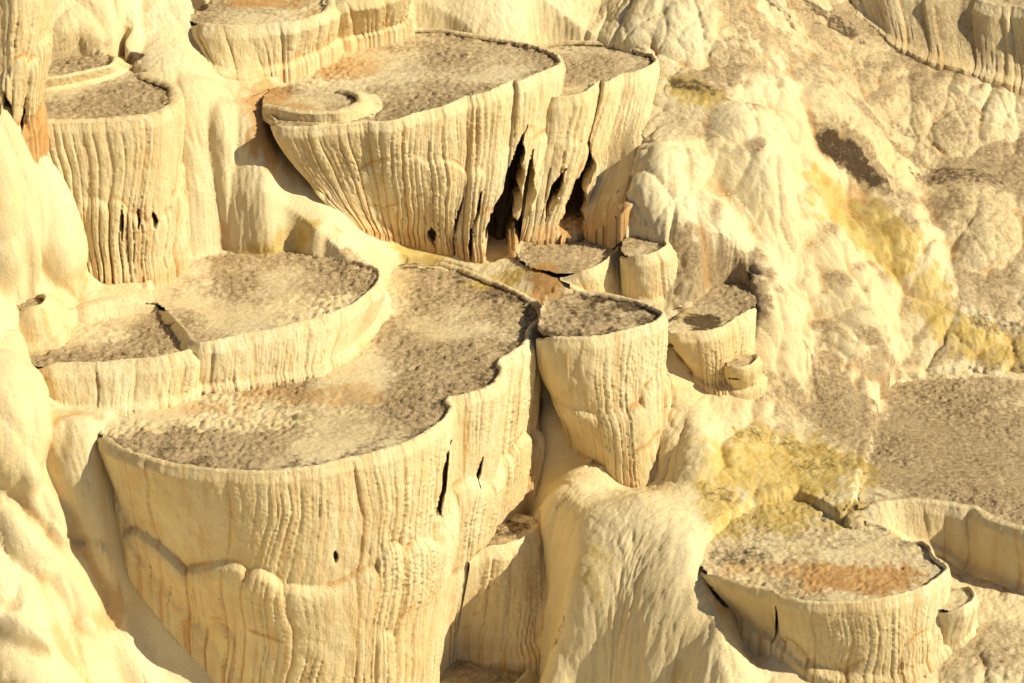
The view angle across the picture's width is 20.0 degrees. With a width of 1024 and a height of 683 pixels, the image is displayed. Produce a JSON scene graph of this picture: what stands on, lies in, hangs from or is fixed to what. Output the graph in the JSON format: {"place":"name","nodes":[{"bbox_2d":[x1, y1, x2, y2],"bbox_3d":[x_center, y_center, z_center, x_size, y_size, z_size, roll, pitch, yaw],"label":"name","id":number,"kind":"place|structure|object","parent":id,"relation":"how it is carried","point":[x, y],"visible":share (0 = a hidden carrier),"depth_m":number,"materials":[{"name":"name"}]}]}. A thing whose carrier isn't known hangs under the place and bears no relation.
{"place":"outdoors","nodes":[
{"label":"outdoors","id":0,"kind":"place"},
{"bbox_2d":[0,0,1023,682],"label":"hillside","id":1,"kind":"structure","parent":0,"point":[966,316],"depth_m":33.24,"materials":[{"name":"stone"}]},
{"bbox_2d":[0,103,43,309],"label":"flowstone mound","id":2,"kind":"object","parent":1,"relation":"on","point":[21,227],"visible":0.91,"depth_m":30.35,"materials":[{"name":"stone"}]},
{"bbox_2d":[0,348,50,493],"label":"flowstone mound","id":3,"kind":"object","parent":1,"relation":"on","point":[25,427],"visible":1,"depth_m":29.33,"materials":[{"name":"stone"}]},
{"bbox_2d":[0,0,53,163],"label":"flowstone pillar","id":4,"kind":"structure","parent":1,"relation":"on","point":[26,36],"depth_m":30.11,"materials":[{"name":"stone"}]},
{"bbox_2d":[0,505,59,580],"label":"flowstone mound","id":5,"kind":"object","parent":1,"relation":"on","point":[26,545],"visible":1,"depth_m":29.43,"materials":[{"name":"stone"}]},
{"bbox_2d":[0,608,84,682],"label":"flowstone mound","id":6,"kind":"object","parent":1,"relation":"on","point":[31,651],"visible":1,"depth_m":29.04,"materials":[{"name":"stone"}]},
{"bbox_2d":[0,552,52,634],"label":"flowstone mound","id":7,"kind":"object","parent":6,"relation":"on","point":[21,592],"visible":1,"depth_m":29.25,"materials":[{"name":"stone"}]},
{"bbox_2d":[34,155,88,287],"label":"flowstone mound","id":8,"kind":"object","parent":1,"relation":"on","point":[65,250],"visible":0.98,"depth_m":30.90,"materials":[{"name":"stone"}]},
{"bbox_2d":[49,414,124,585],"bbox_3d":[-4.344,1.652,30.048,0.796,1.817,0.615,0,27,0],"label":"flowstone mound","id":9,"kind":"object","parent":1,"relation":"on","point":[84,481],"visible":0.87,"depth_m":29.75,"materials":[{"name":"stone"}]},
{"bbox_2d":[51,0,144,71],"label":"flowstone mound","id":10,"kind":"object","parent":1,"relation":"on","point":[87,28],"visible":0.41,"depth_m":32.47,"materials":[{"name":"stone"}]},
{"bbox_2d":[29,310,200,416],"bbox_3d":[-4.254,0.344,30.659,1.876,0.714,1.546,-14,30,-26],"label":"travertine basin","id":11,"kind":"object","parent":1,"relation":"on","point":[138,362],"visible":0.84,"depth_m":30.27,"materials":[{"name":"beige stone"}]},
{"bbox_2d":[16,293,70,368],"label":"travertine basin","id":12,"kind":"object","parent":11,"relation":"on","point":[44,323],"visible":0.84,"depth_m":30.48,"materials":[{"name":"beige stone"}]},
{"bbox_2d":[44,54,190,286],"bbox_3d":[-4.576,-1.866,32.346,2.036,2.156,2.638,0,27,0],"label":"travertine basin","id":13,"kind":"object","parent":1,"relation":"on","point":[115,153],"visible":0.78,"depth_m":31.38,"materials":[{"name":"beige stone"}]},
{"bbox_2d":[44,53,130,93],"bbox_3d":[-4.906,-3.034,32.294,1.402,0.231,0.887,-13,30,-25],"label":"travertine ledge","id":14,"kind":"object","parent":13,"relation":"on","point":[71,72],"visible":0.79,"depth_m":32.11,"materials":[{"name":"beige stone"}]},
{"bbox_2d":[112,588,209,682],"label":"flowstone mound","id":15,"kind":"object","parent":1,"relation":"on","point":[148,647],"visible":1,"depth_m":30.43,"materials":[{"name":"stone"}]},
{"bbox_2d":[177,74,235,258],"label":"flowstone mound","id":16,"kind":"object","parent":1,"relation":"on","point":[209,147],"visible":0.8,"depth_m":32.19,"materials":[{"name":"stone"}]},
{"bbox_2d":[189,0,342,82],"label":"travertine basin","id":17,"kind":"object","parent":1,"relation":"on","point":[285,41],"visible":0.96,"depth_m":33.03,"materials":[{"name":"beige stone"}]},
{"bbox_2d":[226,100,334,258],"bbox_3d":[-2.592,-1.607,32.517,1.219,1.968,1.065,0,27,0],"label":"flowstone mound","id":18,"kind":"object","parent":1,"relation":"on","point":[277,204],"visible":0.76,"depth_m":32.35,"materials":[{"name":"stone"}]},
{"bbox_2d":[97,262,546,682],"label":"travertine basin","id":19,"kind":"object","parent":1,"relation":"on","point":[339,524],"visible":0.94,"depth_m":30.11,"materials":[{"name":"beige stone"}]},
{"bbox_2d":[147,250,390,395],"bbox_3d":[-2.671,-0.167,31.635,2.657,0.831,2.658,0,27,0],"label":"travertine basin","id":20,"kind":"object","parent":19,"relation":"on","point":[239,322],"visible":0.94,"depth_m":31.23,"materials":[{"name":"beige stone"}]},
{"bbox_2d":[270,28,565,263],"bbox_3d":[-1.067,-2.053,33.738,3.385,2.282,3.165,0,27,0],"label":"travertine basin","id":21,"kind":"object","parent":1,"relation":"on","point":[442,146],"visible":0.94,"depth_m":33.03,"materials":[{"name":"beige stone"}]},
{"bbox_2d":[255,82,381,124],"bbox_3d":[-2.170,-2.658,32.484,1.433,0.218,1.119,0,27,0],"label":"travertine basin","id":22,"kind":"object","parent":21,"relation":"on","point":[309,103],"visible":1,"depth_m":32.39,"materials":[{"name":"beige stone"}]},
{"bbox_2d":[322,0,414,53],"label":"travertine basin","id":23,"kind":"object","parent":21,"relation":"on","point":[365,24],"visible":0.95,"depth_m":33.89,"materials":[{"name":"beige stone"}]},
{"bbox_2d":[440,659,538,682],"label":"travertine ledge","id":24,"kind":"object","parent":1,"relation":"on","point":[459,671],"visible":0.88,"depth_m":31.77,"materials":[{"name":"brown stone"}]},
{"bbox_2d":[455,513,548,676],"bbox_3d":[0.023,2.934,32.117,1.128,1.866,1.092,9,28,16],"label":"travertine ledge","id":25,"kind":"object","parent":1,"relation":"on","point":[501,622],"visible":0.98,"depth_m":31.75,"materials":[{"name":"beige stone"}]},
{"bbox_2d":[539,390,598,485],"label":"flowstone mound","id":26,"kind":"object","parent":1,"relation":"on","point":[561,458],"visible":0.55,"depth_m":32.41,"materials":[{"name":"stone"}]},
{"bbox_2d":[517,239,624,295],"bbox_3d":[0.702,-0.714,33.282,1.398,0.730,1.184,0,27,0],"label":"travertine basin","id":27,"kind":"object","parent":1,"relation":"on","point":[593,267],"visible":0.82,"depth_m":33.02,"materials":[{"name":"beige stone"}]},
{"bbox_2d":[520,40,659,248],"bbox_3d":[0.882,-2.222,34.256,1.737,1.852,2.855,0,27,0],"label":"travertine basin","id":28,"kind":"object","parent":1,"relation":"on","point":[599,111],"visible":0.92,"depth_m":33.69,"materials":[{"name":"beige stone"}]},
{"bbox_2d":[536,289,670,487],"bbox_3d":[1.043,0.651,32.312,1.519,2.178,1.345,5,27,10],"label":"travertine basin","id":29,"kind":"object","parent":1,"relation":"on","point":[601,358],"visible":0.98,"depth_m":31.82,"materials":[{"name":"beige stone"}]},
{"bbox_2d":[561,492,717,682],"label":"flowstone mound","id":30,"kind":"object","parent":1,"relation":"on","point":[640,600],"visible":0.99,"depth_m":30.67,"materials":[{"name":"stone"}]},
{"bbox_2d":[620,237,677,307],"bbox_3d":[1.605,-0.694,33.203,0.767,0.992,0.808,0,27,0],"label":"travertine ledge","id":31,"kind":"object","parent":1,"relation":"on","point":[648,269],"visible":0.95,"depth_m":32.88,"materials":[{"name":"beige stone"}]},
{"bbox_2d":[593,0,730,72],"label":"flowstone mound","id":32,"kind":"object","parent":1,"relation":"on","point":[681,35],"visible":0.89,"depth_m":34.82,"materials":[{"name":"stone"}]},
{"bbox_2d":[629,140,709,311],"bbox_3d":[1.802,-1.165,33.284,0.819,1.880,1.651,-10,29,-20],"label":"flowstone mound","id":33,"kind":"object","parent":1,"relation":"on","point":[662,196],"visible":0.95,"depth_m":33.08,"materials":[{"name":"stone"}]},
{"bbox_2d":[657,360,728,489],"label":"flowstone mound","id":34,"kind":"object","parent":1,"relation":"on","point":[691,449],"visible":0.91,"depth_m":32.04,"materials":[{"name":"stone"}]},
{"bbox_2d":[668,282,756,395],"bbox_3d":[2.350,0.066,33.090,0.917,1.127,1.748,9,28,18],"label":"travertine ledge","id":35,"kind":"object","parent":1,"relation":"on","point":[712,331],"visible":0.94,"depth_m":32.57,"materials":[{"name":"beige stone"}]},
{"bbox_2d":[724,354,766,399],"bbox_3d":[2.620,0.447,32.680,0.531,0.629,0.519,0,27,0],"label":"travertine ledge","id":36,"kind":"object","parent":1,"relation":"on","point":[745,377],"visible":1,"depth_m":32.56,"materials":[{"name":"beige stone"}]},
{"bbox_2d":[708,196,796,350],"bbox_3d":[2.701,-0.783,33.299,0.820,1.400,1.466,-18,32,-32],"label":"flowstone mound","id":37,"kind":"object","parent":1,"relation":"on","point":[738,253],"visible":0.73,"depth_m":33.25,"materials":[{"name":"stone"}]},
{"bbox_2d":[706,97,801,249],"bbox_3d":[2.833,-1.976,34.061,1.132,1.375,1.451,0,27,0],"label":"flowstone mound","id":38,"kind":"object","parent":1,"relation":"on","point":[751,166],"visible":1,"depth_m":33.76,"materials":[{"name":"stone"}]},
{"bbox_2d":[754,242,818,403],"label":"flowstone mound","id":39,"kind":"object","parent":1,"relation":"on","point":[783,369],"visible":0.98,"depth_m":33.08,"materials":[{"name":"stone"}]},
{"bbox_2d":[700,500,951,682],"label":"travertine basin","id":40,"kind":"object","parent":1,"relation":"on","point":[810,592],"visible":1,"depth_m":30.35,"materials":[{"name":"beige stone"}]},
{"bbox_2d":[937,586,978,651],"bbox_3d":[4.711,3.073,30.707,0.536,0.997,0.596,0,27,0],"label":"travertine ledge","id":41,"kind":"object","parent":40,"relation":"attached to","point":[959,624],"visible":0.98,"depth_m":30.43,"materials":[{"name":"beige stone"}]},
{"bbox_2d":[798,351,879,434],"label":"flowstone mound","id":42,"kind":"object","parent":1,"relation":"on","point":[838,392],"visible":0.98,"depth_m":33.06,"materials":[{"name":"stone"}]},
{"bbox_2d":[805,199,896,342],"bbox_3d":[3.987,-0.818,34.232,1.077,1.503,1.088,0,27,0],"label":"flowstone mound","id":43,"kind":"object","parent":1,"relation":"on","point":[832,245],"visible":1,"depth_m":34.13,"materials":[{"name":"stone"}]},
{"bbox_2d":[790,45,914,197],"bbox_3d":[4.182,-2.756,35.572,1.524,1.555,1.472,-17,32,-30],"label":"flowstone mound","id":44,"kind":"object","parent":1,"relation":"on","point":[858,135],"visible":1,"depth_m":35.27,"materials":[{"name":"stone"}]},
{"bbox_2d":[817,269,902,403],"bbox_3d":[4.062,0.123,33.822,1.029,1.641,1.186,0,27,0],"label":"flowstone mound","id":45,"kind":"object","parent":1,"relation":"on","point":[855,323],"visible":0.91,"depth_m":33.69,"materials":[{"name":"stone"}]},
{"bbox_2d":[861,163,947,294],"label":"flowstone mound","id":46,"kind":"object","parent":1,"relation":"on","point":[907,233],"visible":1,"depth_m":34.89,"materials":[{"name":"stone"}]},
{"bbox_2d":[848,371,1023,593],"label":"travertine basin","id":47,"kind":"object","parent":1,"relation":"on","point":[943,474],"visible":0.92,"depth_m":32.08,"materials":[{"name":"beige stone"}]},
{"bbox_2d":[851,0,1023,95],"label":"travertine ledge","id":48,"kind":"object","parent":1,"relation":"on","point":[982,40],"visible":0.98,"depth_m":36.88,"materials":[{"name":"beige stone"}]},
{"bbox_2d":[927,161,1022,273],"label":"flowstone mound","id":49,"kind":"object","parent":1,"relation":"on","point":[975,211],"visible":1,"depth_m":35.36,"materials":[{"name":"stone"}]}
]}

